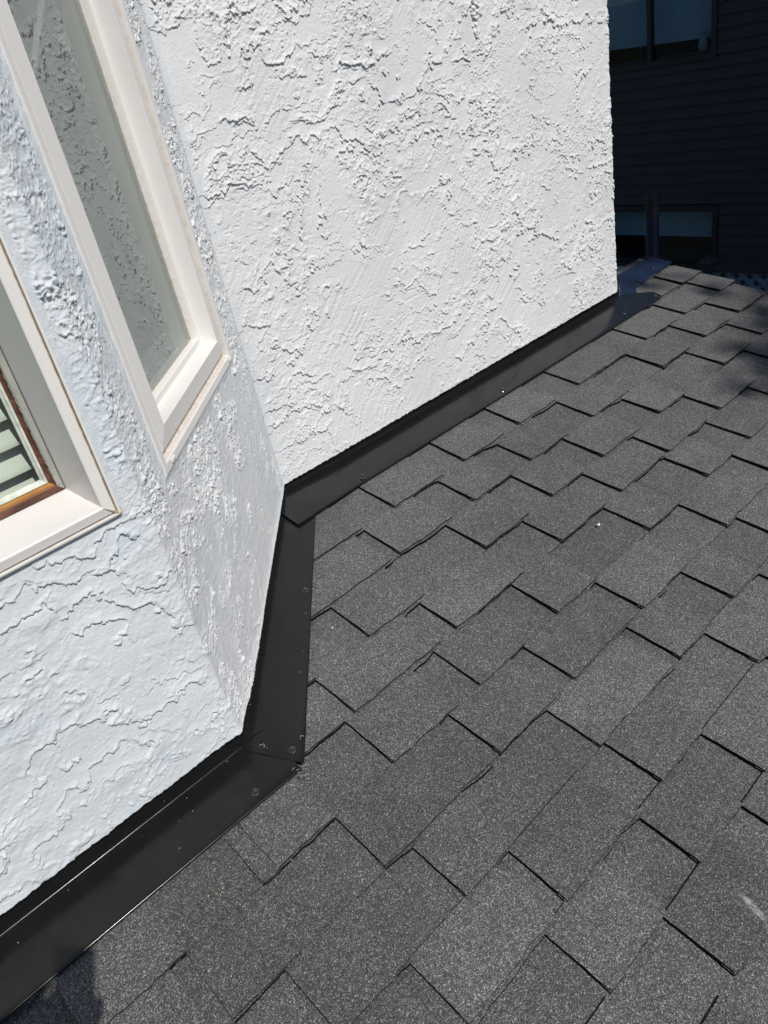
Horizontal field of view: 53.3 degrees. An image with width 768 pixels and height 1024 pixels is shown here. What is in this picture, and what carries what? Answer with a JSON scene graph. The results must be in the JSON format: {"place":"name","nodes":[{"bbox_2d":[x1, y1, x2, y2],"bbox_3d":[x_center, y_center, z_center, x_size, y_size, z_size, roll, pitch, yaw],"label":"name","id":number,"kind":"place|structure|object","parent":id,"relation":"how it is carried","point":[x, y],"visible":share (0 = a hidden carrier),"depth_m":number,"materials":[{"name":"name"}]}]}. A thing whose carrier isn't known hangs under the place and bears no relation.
{"place":"outdoors","nodes":[
{"label":"outdoors","id":0,"kind":"place"},
{"bbox_2d":[607,0,767,290],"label":"neighbour house","id":1,"kind":"structure","parent":0,"point":[689,128],"depth_m":7.72,"materials":[{"name":"paint"}]},
{"bbox_2d":[607,0,717,73],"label":"window","id":2,"kind":"structure","parent":1,"relation":"in","point":[643,34],"depth_m":7.59,"materials":[{"name":"glass"}]},
{"bbox_2d":[614,204,718,269],"bbox_3d":[3.288,-3.270,8.745,0.924,0.670,1.510,-34,36,-31],"label":"window","id":3,"kind":"structure","parent":1,"relation":"in","point":[687,232],"depth_m":8.61,"materials":[{"name":"black glass"}]},
{"bbox_2d":[698,31,708,50],"bbox_3d":[3.047,-4.485,7.298,0.050,0.170,0.097,-34,36,-31],"label":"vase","id":4,"kind":"object","parent":1,"relation":"on","point":[703,43],"visible":1,"depth_m":7.28,"materials":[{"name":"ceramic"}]},
{"bbox_2d":[696,255,767,291],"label":"lattice fence","id":5,"kind":"object","parent":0,"point":[708,265],"visible":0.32,"depth_m":6.50,"materials":[{"name":"paint"}]},
{"label":"ground","id":6,"kind":"structure","parent":0,"visible":0},
{"bbox_2d":[0,0,767,1023],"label":"house","id":7,"kind":"structure","parent":6,"relation":"on","point":[256,256],"depth_m":1.70,"materials":[{"name":"paint"}]},
{"bbox_2d":[0,400,38,497],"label":"window blind","id":8,"kind":"object","parent":7,"relation":"hanging from","point":[17,472],"depth_m":1.30,"materials":[{"name":"white plastic"}]},
{"bbox_2d":[0,230,122,577],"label":"window","id":9,"kind":"structure","parent":7,"relation":"in","point":[72,492],"depth_m":1.23,"materials":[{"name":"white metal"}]},
{"bbox_2d":[0,0,231,476],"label":"window","id":10,"kind":"structure","parent":7,"relation":"in","point":[76,67],"depth_m":1.53,"materials":[{"name":"white plastic"}]},
{"bbox_2d":[0,730,301,1023],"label":"metal flashing","id":11,"kind":"object","parent":7,"relation":"on","point":[59,922],"visible":0.86,"depth_m":1.46,"materials":[{"name":"black metal"}]},
{"bbox_2d":[228,513,315,762],"bbox_3d":[-0.269,0.207,1.964,0.156,0.246,0.922,-9,30,6],"label":"metal flashing","id":12,"kind":"object","parent":7,"relation":"attached to","point":[276,711],"visible":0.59,"depth_m":1.85,"materials":[{"name":"black metal"}]},
{"bbox_2d":[281,277,661,525],"bbox_3d":[0.424,-0.515,2.778,2.068,0.127,0.159,-34,36,-31],"label":"metal flashing","id":13,"kind":"object","parent":7,"relation":"on","point":[309,494],"visible":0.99,"depth_m":2.66,"materials":[{"name":"black metal"}]},
{"bbox_2d":[617,256,671,294],"bbox_3d":[1.131,-1.031,3.431,0.598,0.048,0.205,-34,36,-31],"label":"metal flashing","id":14,"kind":"object","parent":7,"relation":"on","point":[632,278],"visible":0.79,"depth_m":3.50,"materials":[{"name":"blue metal"}]},
{"bbox_2d":[645,194,658,258],"bbox_3d":[2.102,-0.859,5.947,0.089,3.050,0.089,-34,36,-31],"label":"vent pipe","id":15,"kind":"object","parent":6,"relation":"on","point":[652,221],"visible":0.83,"depth_m":5.24,"materials":[{"name":"paint"}]}
]}

